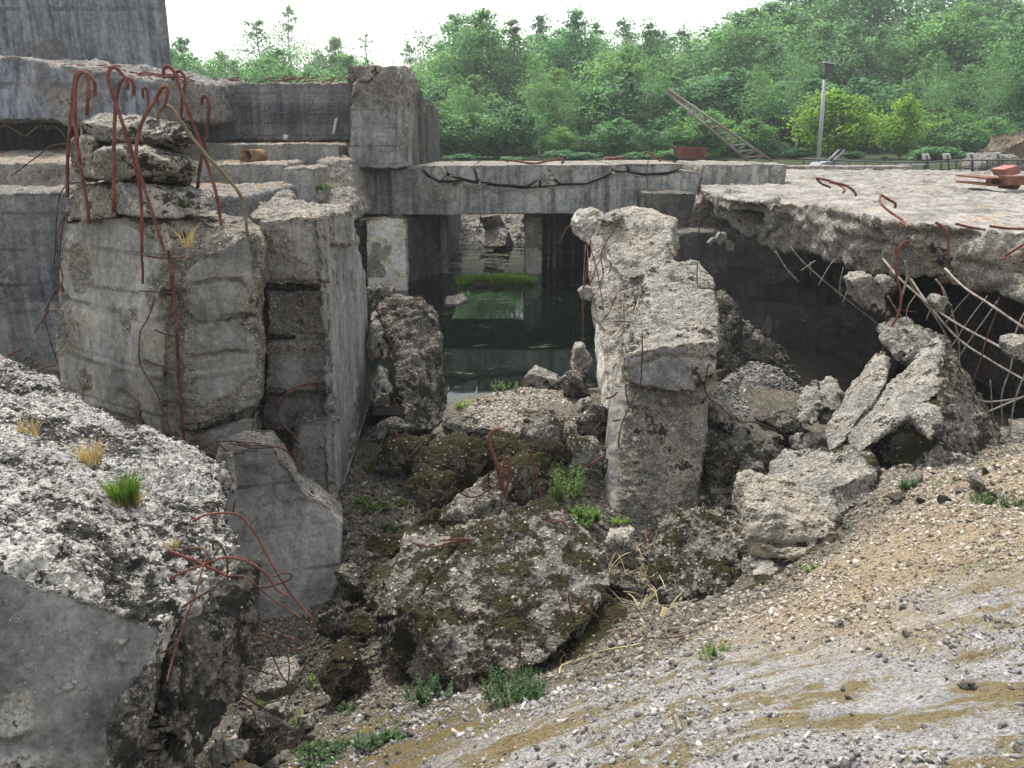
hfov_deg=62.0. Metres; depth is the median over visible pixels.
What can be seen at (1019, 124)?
tree
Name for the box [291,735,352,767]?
leafy weed
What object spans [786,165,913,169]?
concrete kerb
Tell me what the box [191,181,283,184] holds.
concrete ledge
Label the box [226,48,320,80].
tree
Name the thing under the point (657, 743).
pebble
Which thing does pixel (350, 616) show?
rubble stone
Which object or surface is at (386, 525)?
rubble stone
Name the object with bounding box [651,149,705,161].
shrub
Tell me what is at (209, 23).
sky
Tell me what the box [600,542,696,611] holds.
dry roots
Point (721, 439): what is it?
leafy weed
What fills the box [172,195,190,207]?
leafy weed
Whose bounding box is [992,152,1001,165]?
spotlight
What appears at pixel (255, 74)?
tree
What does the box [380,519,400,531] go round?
leafy weed
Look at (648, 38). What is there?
birch tree
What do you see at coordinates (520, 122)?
bush
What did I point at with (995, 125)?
tree
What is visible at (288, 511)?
leaning slab
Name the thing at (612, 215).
flat stone
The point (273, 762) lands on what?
rubble stone
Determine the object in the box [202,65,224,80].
tree
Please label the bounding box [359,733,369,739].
rubble stone
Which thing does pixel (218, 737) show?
rubble stone
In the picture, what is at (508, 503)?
mossy rock
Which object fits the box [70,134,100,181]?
concrete block
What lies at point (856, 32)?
birch tree
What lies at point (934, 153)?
shrub
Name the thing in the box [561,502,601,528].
leafy weed
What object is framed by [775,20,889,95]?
tree
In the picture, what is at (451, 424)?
mossy rock
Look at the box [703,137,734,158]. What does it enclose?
tree
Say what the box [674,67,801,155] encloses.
tree
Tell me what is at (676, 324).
leaning block
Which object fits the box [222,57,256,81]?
tree
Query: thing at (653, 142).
tree
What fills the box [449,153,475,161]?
shrub
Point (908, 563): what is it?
rubble stone
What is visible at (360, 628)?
mossy rock
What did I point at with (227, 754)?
rock
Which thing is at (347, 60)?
tree
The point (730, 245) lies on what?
hanging stone
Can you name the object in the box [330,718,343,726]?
rubble stone
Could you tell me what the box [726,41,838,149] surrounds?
tree
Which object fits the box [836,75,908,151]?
tree
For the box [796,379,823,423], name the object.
concrete rock
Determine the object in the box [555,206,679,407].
leaning wall
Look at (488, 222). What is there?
leaning post
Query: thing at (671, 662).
rubble stone
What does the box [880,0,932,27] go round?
birch tree
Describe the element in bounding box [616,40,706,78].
tree
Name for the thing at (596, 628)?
slanting slab
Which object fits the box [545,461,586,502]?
leafy weed
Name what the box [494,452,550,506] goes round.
mossy rock
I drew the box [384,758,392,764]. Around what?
rubble stone
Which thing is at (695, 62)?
tree
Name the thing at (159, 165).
broken slab
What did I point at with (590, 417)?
mossy rock
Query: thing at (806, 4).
tree
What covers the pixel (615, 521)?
leafy weed
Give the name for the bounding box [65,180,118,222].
concrete block
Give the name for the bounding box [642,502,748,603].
mossy rock
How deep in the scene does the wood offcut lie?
4.94 m
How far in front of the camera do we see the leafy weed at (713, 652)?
3.45 m
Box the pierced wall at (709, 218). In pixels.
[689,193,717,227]
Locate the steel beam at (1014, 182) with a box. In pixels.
[955,175,1023,189]
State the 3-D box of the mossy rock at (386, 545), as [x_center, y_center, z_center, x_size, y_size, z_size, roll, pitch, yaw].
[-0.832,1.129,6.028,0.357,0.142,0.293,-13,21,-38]
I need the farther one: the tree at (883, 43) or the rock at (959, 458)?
the tree at (883, 43)
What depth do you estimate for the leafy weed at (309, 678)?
5.35 m
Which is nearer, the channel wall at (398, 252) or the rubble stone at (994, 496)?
the rubble stone at (994, 496)
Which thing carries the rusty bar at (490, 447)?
on the mossy rock at (508, 503)
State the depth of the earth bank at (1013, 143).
26.13 m
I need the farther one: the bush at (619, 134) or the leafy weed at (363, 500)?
the bush at (619, 134)
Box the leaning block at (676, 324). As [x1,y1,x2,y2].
[618,243,720,391]
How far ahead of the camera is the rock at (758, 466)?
6.82 m
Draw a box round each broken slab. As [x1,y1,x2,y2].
[80,112,193,153]
[91,143,198,184]
[115,181,213,218]
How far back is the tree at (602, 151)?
35.74 m
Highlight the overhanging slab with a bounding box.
[0,55,246,136]
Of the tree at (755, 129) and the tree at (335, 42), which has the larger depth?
the tree at (335, 42)
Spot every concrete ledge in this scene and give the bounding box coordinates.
[186,142,349,164]
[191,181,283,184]
[193,159,308,202]
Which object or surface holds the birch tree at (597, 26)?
on the ground
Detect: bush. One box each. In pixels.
[446,112,504,159]
[475,104,555,156]
[577,118,654,156]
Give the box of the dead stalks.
[329,458,418,640]
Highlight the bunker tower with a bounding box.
[0,0,171,69]
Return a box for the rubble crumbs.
[229,407,1023,726]
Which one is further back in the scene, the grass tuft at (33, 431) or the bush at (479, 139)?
the bush at (479, 139)
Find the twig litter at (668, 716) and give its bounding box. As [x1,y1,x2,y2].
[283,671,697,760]
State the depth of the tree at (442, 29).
59.03 m
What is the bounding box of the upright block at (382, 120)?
[347,64,417,170]
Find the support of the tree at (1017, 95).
on the ground
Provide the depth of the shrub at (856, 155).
34.12 m
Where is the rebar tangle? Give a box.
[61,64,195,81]
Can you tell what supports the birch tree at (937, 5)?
on the ground
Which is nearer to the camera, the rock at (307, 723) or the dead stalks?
the rock at (307, 723)
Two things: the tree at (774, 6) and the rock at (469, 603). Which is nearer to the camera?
the rock at (469, 603)
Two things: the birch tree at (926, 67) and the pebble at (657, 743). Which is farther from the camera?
the birch tree at (926, 67)
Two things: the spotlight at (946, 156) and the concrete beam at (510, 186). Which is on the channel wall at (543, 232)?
the concrete beam at (510, 186)
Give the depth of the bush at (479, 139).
32.76 m
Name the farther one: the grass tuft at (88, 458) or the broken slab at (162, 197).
the broken slab at (162, 197)
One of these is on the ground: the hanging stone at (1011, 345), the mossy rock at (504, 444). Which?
the mossy rock at (504, 444)
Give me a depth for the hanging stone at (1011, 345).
6.85 m
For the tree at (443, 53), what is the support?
on the ground
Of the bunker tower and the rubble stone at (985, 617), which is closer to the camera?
the rubble stone at (985, 617)
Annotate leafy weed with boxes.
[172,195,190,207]
[246,698,272,707]
[289,708,303,725]
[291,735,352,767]
[307,671,316,687]
[316,182,332,190]
[337,701,360,716]
[349,721,406,751]
[352,494,406,511]
[361,457,378,471]
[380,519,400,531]
[403,671,452,705]
[454,397,473,407]
[477,657,550,708]
[491,379,517,391]
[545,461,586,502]
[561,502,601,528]
[606,514,629,524]
[698,638,731,661]
[706,434,758,444]
[799,562,823,571]
[840,525,852,529]
[897,477,920,490]
[931,475,958,487]
[969,490,1006,504]
[999,496,1023,507]
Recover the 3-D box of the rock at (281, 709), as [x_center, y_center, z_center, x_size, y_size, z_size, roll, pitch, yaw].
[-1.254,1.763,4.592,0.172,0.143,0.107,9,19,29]
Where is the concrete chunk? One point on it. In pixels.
(495, 237)
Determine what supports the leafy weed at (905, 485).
on the ground
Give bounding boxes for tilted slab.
[824,351,890,448]
[848,335,945,450]
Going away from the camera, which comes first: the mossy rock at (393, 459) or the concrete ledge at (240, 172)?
the mossy rock at (393, 459)
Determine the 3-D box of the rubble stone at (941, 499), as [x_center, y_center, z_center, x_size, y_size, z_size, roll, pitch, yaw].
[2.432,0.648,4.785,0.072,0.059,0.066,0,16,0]
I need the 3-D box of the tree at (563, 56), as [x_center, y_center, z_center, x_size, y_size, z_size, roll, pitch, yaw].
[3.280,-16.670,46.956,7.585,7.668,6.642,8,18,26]
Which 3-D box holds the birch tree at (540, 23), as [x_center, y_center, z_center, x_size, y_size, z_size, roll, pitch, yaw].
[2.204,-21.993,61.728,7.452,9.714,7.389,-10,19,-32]
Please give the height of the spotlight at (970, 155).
0.482 m
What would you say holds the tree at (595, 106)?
on the ground
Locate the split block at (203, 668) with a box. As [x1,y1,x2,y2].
[105,498,315,767]
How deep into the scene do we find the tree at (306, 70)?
49.82 m
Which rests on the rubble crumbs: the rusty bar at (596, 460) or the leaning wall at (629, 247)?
the rusty bar at (596, 460)
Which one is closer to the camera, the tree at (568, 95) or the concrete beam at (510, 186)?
the concrete beam at (510, 186)
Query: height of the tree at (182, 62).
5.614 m
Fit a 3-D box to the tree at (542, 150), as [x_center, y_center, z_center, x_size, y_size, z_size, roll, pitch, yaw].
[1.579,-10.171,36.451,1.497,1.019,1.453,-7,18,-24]
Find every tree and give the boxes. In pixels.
[170,34,224,77]
[172,46,221,75]
[197,14,317,142]
[198,49,241,78]
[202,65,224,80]
[218,57,257,82]
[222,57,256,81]
[223,57,310,83]
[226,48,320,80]
[261,0,328,79]
[277,65,329,83]
[282,68,303,82]
[293,36,367,79]
[298,53,374,82]
[351,32,394,65]
[360,56,373,64]
[383,39,427,76]
[388,11,526,73]
[405,50,449,88]
[407,67,431,103]
[408,28,549,151]
[413,5,535,108]
[416,50,450,103]
[421,72,463,152]
[423,74,436,99]
[430,74,516,149]
[435,105,476,158]
[441,71,480,153]
[447,115,479,153]
[448,87,493,149]
[450,97,512,153]
[470,6,504,49]
[474,117,517,158]
[478,11,550,109]
[497,66,594,142]
[511,91,537,149]
[512,32,577,88]
[515,6,641,92]
[517,144,542,157]
[518,7,555,55]
[519,27,583,56]
[520,51,563,157]
[530,36,622,82]
[535,135,555,157]
[536,68,588,133]
[536,81,596,151]
[543,126,584,150]
[549,86,637,153]
[561,44,681,112]
[570,135,598,152]
[582,16,614,49]
[584,71,703,153]
[593,143,611,156]
[594,40,697,83]
[607,15,642,52]
[608,27,677,57]
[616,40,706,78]
[620,138,640,153]
[625,58,670,135]
[632,129,671,159]
[634,15,683,81]
[645,76,748,149]
[647,104,740,151]
[649,7,820,87]
[654,126,698,150]
[656,47,699,150]
[657,69,714,85]
[662,32,679,54]
[667,25,702,80]
[668,43,730,80]
[672,19,743,54]
[672,108,741,159]
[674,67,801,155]
[678,0,849,65]
[679,94,731,146]
[692,32,703,55]
[696,67,748,115]
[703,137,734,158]
[705,3,876,64]
[721,0,861,43]
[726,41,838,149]
[727,50,781,124]
[727,133,762,158]
[729,117,789,158]
[737,71,777,116]
[761,113,794,144]
[763,80,813,147]
[764,0,968,54]
[764,141,791,158]
[768,36,823,147]
[771,78,863,148]
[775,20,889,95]
[778,88,904,158]
[783,89,821,154]
[785,39,839,80]
[815,0,902,70]
[816,15,887,93]
[830,37,866,89]
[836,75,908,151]
[844,15,953,90]
[849,25,916,89]
[850,120,889,152]
[857,37,906,94]
[865,12,1020,90]
[868,93,940,158]
[869,83,933,147]
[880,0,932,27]
[883,86,950,147]
[886,0,1023,93]
[894,52,948,141]
[912,0,1001,39]
[913,107,985,150]
[916,47,971,146]
[916,110,982,150]
[919,0,1023,39]
[922,62,999,124]
[923,7,1004,50]
[930,123,995,158]
[953,0,1023,106]
[955,27,1023,126]
[962,19,1018,84]
[963,39,1022,149]
[974,116,1023,148]
[976,0,1023,35]
[977,89,1023,121]
[1004,122,1023,132]
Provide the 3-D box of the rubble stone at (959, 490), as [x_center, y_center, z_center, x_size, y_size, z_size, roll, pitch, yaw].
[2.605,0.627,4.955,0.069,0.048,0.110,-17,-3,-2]
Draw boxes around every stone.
[214,732,223,742]
[239,710,244,719]
[263,754,281,767]
[277,757,290,763]
[280,750,291,757]
[304,680,311,688]
[317,702,326,708]
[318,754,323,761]
[321,604,328,609]
[324,600,335,605]
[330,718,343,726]
[340,599,351,608]
[343,506,350,514]
[343,526,350,533]
[345,612,354,619]
[357,641,369,647]
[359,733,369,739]
[359,739,367,752]
[363,509,371,514]
[363,707,372,716]
[364,603,376,611]
[378,522,392,529]
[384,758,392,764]
[399,521,413,528]
[405,729,413,736]
[479,467,491,475]
[522,365,562,389]
[569,245,592,372]
[578,246,592,300]
[597,209,622,221]
[668,660,677,666]
[695,501,711,507]
[706,227,717,245]
[714,224,726,245]
[721,504,732,508]
[725,234,735,251]
[726,509,734,514]
[735,427,746,438]
[754,415,770,424]
[771,436,781,445]
[842,266,889,318]
[874,268,897,294]
[886,493,904,503]
[898,604,906,610]
[901,472,922,485]
[901,629,910,637]
[905,561,914,565]
[915,497,925,503]
[926,287,952,314]
[937,494,950,503]
[955,486,964,494]
[957,681,976,689]
[965,470,983,483]
[969,479,989,495]
[982,467,988,475]
[983,614,992,620]
[987,492,997,498]
[998,319,1023,362]
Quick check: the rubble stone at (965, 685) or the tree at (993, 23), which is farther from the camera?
the tree at (993, 23)
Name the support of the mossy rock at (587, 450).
on the ground
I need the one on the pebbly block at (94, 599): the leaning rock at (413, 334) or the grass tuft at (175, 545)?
the grass tuft at (175, 545)
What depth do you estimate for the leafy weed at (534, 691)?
4.10 m
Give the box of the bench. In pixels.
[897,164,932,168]
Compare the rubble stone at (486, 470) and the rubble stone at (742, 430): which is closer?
the rubble stone at (486, 470)
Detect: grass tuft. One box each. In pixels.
[11,413,52,437]
[64,430,113,467]
[96,465,153,507]
[159,534,180,550]
[170,223,199,246]
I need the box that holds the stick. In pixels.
[559,642,641,674]
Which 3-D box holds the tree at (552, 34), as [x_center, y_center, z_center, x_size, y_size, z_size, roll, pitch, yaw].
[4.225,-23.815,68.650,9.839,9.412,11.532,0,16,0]
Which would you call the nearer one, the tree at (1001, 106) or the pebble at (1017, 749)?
the pebble at (1017, 749)
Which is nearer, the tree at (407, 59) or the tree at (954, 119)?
the tree at (954, 119)
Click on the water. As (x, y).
(512, 334)
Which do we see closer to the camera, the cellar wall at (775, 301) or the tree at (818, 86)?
the cellar wall at (775, 301)
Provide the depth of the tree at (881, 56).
50.23 m
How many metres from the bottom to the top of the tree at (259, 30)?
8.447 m
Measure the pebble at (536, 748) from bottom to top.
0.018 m
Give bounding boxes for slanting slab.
[548,599,630,665]
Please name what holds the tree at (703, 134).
on the ground
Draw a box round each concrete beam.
[365,151,698,234]
[676,160,785,192]
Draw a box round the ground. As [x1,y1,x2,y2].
[135,142,1023,767]
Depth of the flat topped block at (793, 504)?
5.63 m
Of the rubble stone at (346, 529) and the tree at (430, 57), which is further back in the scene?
the tree at (430, 57)
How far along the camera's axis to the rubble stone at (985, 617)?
2.99 m
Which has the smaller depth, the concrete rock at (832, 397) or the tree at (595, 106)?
the concrete rock at (832, 397)
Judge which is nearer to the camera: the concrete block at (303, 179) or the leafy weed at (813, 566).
the leafy weed at (813, 566)
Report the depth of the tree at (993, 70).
34.87 m
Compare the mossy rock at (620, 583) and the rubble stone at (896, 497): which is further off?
the mossy rock at (620, 583)
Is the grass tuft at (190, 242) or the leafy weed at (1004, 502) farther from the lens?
the grass tuft at (190, 242)
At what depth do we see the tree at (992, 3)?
64.00 m
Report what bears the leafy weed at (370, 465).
on the ground
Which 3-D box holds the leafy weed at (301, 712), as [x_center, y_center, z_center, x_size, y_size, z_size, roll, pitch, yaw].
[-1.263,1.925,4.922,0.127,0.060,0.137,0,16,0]
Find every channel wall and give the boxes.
[348,65,460,289]
[524,178,695,272]
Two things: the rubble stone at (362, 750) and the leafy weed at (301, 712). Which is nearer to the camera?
the rubble stone at (362, 750)
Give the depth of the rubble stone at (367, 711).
4.50 m
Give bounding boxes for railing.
[801,158,1023,170]
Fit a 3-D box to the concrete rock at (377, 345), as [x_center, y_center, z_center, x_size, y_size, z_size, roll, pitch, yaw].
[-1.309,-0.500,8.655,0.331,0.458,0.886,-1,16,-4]
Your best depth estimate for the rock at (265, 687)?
4.75 m
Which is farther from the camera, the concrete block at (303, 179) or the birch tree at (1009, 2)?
the birch tree at (1009, 2)
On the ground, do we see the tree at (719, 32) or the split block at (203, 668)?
the tree at (719, 32)
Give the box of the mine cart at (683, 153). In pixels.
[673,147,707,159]
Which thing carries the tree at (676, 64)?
on the ground
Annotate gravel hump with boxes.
[461,387,575,435]
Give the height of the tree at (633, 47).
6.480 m
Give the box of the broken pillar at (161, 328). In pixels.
[10,64,266,522]
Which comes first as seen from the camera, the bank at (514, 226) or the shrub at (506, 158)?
the bank at (514, 226)
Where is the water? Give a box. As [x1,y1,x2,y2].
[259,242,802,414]
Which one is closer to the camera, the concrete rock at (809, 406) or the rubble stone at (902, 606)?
the rubble stone at (902, 606)
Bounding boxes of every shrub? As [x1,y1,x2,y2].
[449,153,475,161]
[500,156,524,160]
[538,149,581,160]
[573,152,600,160]
[619,151,656,159]
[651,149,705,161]
[748,150,784,158]
[777,148,821,158]
[838,151,866,158]
[901,145,972,160]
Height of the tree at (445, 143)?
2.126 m
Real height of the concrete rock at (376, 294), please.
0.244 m
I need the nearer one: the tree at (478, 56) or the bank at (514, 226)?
the bank at (514, 226)
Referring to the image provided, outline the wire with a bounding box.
[612,629,682,638]
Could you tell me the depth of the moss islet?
15.94 m
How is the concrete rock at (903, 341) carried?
on the pyramid rock at (953, 415)
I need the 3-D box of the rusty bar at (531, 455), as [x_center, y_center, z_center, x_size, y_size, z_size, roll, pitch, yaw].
[0.157,0.663,6.224,0.133,0.393,0.018,0,16,0]
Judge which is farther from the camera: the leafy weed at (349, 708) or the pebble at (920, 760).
the leafy weed at (349, 708)
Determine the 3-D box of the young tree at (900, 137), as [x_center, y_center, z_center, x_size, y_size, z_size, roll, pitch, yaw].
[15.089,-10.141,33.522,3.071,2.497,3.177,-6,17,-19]
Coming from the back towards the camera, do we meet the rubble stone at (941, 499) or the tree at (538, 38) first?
the tree at (538, 38)
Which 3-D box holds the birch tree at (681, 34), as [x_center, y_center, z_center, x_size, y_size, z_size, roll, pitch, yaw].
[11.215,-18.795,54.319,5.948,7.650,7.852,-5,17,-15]
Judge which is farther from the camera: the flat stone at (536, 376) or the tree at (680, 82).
the tree at (680, 82)
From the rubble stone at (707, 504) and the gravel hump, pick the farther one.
the gravel hump
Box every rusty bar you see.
[394,430,422,456]
[454,483,491,497]
[486,427,502,491]
[487,460,519,483]
[501,456,510,496]
[525,450,541,496]
[586,454,603,467]
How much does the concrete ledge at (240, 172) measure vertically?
1.616 m
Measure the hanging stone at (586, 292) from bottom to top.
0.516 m
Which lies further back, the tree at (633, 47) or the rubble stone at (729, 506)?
the tree at (633, 47)
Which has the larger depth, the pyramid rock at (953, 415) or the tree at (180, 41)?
the tree at (180, 41)
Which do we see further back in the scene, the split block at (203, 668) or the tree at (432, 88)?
the tree at (432, 88)
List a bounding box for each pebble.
[533,745,539,751]
[653,740,662,745]
[775,756,783,761]
[915,757,924,762]
[997,722,1007,728]
[1013,745,1021,752]
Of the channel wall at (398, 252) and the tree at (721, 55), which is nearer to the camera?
the channel wall at (398, 252)
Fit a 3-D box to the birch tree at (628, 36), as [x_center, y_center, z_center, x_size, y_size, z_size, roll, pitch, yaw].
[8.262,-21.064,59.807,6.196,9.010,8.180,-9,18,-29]
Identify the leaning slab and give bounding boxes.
[213,430,343,621]
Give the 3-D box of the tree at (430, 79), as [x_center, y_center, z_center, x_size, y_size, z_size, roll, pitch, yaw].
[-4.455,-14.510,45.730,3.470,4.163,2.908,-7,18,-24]
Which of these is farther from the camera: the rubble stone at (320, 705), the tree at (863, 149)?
the tree at (863, 149)
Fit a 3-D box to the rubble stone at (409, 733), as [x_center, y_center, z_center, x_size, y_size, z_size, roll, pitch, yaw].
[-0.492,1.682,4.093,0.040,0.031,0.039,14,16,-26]
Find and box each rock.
[208,738,250,767]
[237,711,287,766]
[251,656,299,701]
[263,696,293,722]
[297,712,316,733]
[316,606,349,641]
[318,638,371,705]
[334,560,367,603]
[342,614,377,643]
[364,533,403,557]
[365,309,390,360]
[366,284,395,308]
[366,496,611,690]
[369,416,414,443]
[371,294,449,432]
[372,362,392,407]
[374,433,436,476]
[404,463,461,513]
[410,507,452,528]
[412,432,490,491]
[422,471,512,524]
[442,415,482,437]
[445,293,467,304]
[482,431,533,467]
[493,490,517,513]
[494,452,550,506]
[518,414,565,442]
[527,439,571,463]
[559,369,590,397]
[562,425,607,477]
[575,397,592,413]
[575,401,608,442]
[604,525,639,567]
[609,572,648,598]
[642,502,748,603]
[703,430,757,506]
[703,448,740,486]
[707,398,733,433]
[715,290,803,386]
[727,459,764,490]
[741,566,796,592]
[747,552,785,575]
[753,438,786,468]
[765,410,809,441]
[789,431,827,450]
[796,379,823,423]
[818,376,844,410]
[818,401,842,424]
[827,445,880,474]
[874,340,1004,467]
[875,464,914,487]
[876,317,951,365]
[951,452,979,464]
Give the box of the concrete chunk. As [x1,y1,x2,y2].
[479,226,508,248]
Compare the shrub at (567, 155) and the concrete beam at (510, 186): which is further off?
the shrub at (567, 155)
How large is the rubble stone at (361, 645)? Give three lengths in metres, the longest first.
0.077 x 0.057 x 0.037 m
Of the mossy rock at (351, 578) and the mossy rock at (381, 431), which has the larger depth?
the mossy rock at (381, 431)
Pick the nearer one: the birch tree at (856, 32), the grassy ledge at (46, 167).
the grassy ledge at (46, 167)
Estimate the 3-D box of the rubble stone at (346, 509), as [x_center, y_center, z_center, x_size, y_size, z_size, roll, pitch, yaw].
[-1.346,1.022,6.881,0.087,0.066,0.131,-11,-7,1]
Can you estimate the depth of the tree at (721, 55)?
46.29 m
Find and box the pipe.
[238,149,267,161]
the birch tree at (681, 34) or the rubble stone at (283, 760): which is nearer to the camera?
the rubble stone at (283, 760)
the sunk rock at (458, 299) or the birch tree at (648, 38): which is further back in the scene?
the birch tree at (648, 38)
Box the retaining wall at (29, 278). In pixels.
[0,182,297,377]
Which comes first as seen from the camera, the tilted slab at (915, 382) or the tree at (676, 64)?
the tilted slab at (915, 382)
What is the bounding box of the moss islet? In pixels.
[452,271,538,286]
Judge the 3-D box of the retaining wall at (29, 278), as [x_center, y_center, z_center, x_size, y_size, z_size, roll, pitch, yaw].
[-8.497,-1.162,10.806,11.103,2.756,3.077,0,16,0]
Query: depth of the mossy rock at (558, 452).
6.95 m
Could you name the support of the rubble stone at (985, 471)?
on the ground
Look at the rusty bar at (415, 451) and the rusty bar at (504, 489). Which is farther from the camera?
the rusty bar at (415, 451)
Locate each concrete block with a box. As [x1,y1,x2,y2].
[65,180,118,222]
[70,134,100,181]
[282,164,329,202]
[317,154,371,216]
[319,187,360,219]
[999,418,1023,436]
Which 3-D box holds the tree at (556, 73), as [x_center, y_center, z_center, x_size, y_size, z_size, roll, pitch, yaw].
[1.778,-12.143,38.129,4.853,3.829,4.451,-4,17,-14]
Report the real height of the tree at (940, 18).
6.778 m
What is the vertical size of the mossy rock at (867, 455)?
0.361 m
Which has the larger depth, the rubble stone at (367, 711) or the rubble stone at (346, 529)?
the rubble stone at (346, 529)
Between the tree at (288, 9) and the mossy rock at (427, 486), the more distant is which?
the tree at (288, 9)
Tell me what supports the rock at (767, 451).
on the ground
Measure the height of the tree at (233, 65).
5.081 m
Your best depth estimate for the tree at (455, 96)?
34.19 m
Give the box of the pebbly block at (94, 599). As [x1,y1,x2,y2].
[0,347,239,767]
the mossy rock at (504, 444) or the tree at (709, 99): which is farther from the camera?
the tree at (709, 99)
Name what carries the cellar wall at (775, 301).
on the ground
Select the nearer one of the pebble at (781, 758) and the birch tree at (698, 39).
the pebble at (781, 758)
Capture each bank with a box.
[459,214,524,243]
[958,131,1023,169]
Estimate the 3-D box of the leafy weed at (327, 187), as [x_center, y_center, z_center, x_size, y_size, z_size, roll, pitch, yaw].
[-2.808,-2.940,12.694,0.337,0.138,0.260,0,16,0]
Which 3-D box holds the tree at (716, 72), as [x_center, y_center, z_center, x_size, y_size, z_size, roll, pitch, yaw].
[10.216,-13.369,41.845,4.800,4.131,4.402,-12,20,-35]
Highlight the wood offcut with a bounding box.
[659,607,668,617]
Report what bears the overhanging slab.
on the cellar wall at (41, 138)
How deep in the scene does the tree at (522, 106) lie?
43.95 m
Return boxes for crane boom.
[665,89,773,160]
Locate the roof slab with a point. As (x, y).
(940, 227)
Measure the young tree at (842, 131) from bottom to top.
2.654 m
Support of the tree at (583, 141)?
on the ground
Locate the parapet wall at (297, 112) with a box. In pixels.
[187,75,351,142]
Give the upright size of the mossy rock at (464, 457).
0.481 m
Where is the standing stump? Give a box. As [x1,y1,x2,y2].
[604,274,775,541]
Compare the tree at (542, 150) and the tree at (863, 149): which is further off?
the tree at (863, 149)
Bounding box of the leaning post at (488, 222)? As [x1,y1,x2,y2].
[478,214,513,247]
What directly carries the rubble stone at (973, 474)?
on the ground
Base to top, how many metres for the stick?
0.369 m
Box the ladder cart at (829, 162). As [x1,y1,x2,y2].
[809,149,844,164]
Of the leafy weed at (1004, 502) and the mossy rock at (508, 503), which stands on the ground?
the leafy weed at (1004, 502)
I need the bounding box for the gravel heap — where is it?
[707,361,803,436]
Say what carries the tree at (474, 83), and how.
on the ground
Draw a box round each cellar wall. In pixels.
[0,121,193,154]
[673,220,1023,404]
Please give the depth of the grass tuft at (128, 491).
3.49 m
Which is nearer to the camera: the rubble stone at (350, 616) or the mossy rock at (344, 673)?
the mossy rock at (344, 673)
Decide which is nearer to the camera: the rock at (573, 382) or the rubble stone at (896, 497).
the rubble stone at (896, 497)
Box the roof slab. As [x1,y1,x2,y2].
[696,168,1023,434]
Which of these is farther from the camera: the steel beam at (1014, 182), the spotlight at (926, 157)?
the spotlight at (926, 157)
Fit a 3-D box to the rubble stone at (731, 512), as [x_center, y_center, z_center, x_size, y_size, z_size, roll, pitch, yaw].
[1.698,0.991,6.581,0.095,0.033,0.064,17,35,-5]
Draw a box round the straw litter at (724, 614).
[558,468,1023,667]
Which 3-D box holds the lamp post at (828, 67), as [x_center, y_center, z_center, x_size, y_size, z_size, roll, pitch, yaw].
[10.524,-9.055,28.724,0.442,3.532,0.365,0,16,0]
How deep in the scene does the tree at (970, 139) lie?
33.48 m
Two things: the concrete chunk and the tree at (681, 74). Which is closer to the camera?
the concrete chunk
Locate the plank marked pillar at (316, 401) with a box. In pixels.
[250,190,373,499]
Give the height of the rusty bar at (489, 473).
0.192 m
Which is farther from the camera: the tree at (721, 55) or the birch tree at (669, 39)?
the birch tree at (669, 39)
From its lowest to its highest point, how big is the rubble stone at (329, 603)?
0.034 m
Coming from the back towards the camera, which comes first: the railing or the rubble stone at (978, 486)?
the railing
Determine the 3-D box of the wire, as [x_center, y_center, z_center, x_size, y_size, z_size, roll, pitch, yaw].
[0.701,1.296,4.440,0.069,0.567,0.956,-4,16,-12]
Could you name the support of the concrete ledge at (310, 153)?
on the ground
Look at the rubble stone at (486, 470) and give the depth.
7.00 m
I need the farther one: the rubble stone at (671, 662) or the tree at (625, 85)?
the tree at (625, 85)
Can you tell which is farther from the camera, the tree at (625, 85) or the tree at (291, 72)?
the tree at (291, 72)
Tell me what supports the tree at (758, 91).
on the ground
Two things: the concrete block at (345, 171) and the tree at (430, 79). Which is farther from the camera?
the tree at (430, 79)
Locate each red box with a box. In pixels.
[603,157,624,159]
[991,165,1020,175]
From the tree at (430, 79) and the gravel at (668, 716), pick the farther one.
the tree at (430, 79)
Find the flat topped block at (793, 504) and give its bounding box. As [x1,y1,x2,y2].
[731,447,878,559]
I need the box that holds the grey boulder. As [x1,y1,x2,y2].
[960,152,1023,170]
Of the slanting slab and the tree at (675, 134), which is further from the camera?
the tree at (675, 134)
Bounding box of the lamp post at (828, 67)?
[816,59,835,161]
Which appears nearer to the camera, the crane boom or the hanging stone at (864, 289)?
the hanging stone at (864, 289)
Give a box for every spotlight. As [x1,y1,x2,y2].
[921,154,929,168]
[942,153,950,169]
[966,153,974,170]
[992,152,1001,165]
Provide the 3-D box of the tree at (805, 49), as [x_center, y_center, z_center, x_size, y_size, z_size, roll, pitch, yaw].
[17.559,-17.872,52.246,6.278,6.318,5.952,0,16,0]
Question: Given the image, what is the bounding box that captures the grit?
[660,443,1023,658]
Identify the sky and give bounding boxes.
[165,0,1023,76]
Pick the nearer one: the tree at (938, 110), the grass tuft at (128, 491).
the grass tuft at (128, 491)
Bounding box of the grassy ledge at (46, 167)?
[0,149,103,185]
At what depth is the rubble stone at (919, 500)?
5.04 m
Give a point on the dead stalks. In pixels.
(365, 521)
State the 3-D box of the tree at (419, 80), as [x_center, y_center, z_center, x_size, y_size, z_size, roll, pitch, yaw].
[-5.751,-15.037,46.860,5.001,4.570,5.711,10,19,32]
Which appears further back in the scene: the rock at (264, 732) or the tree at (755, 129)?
the tree at (755, 129)

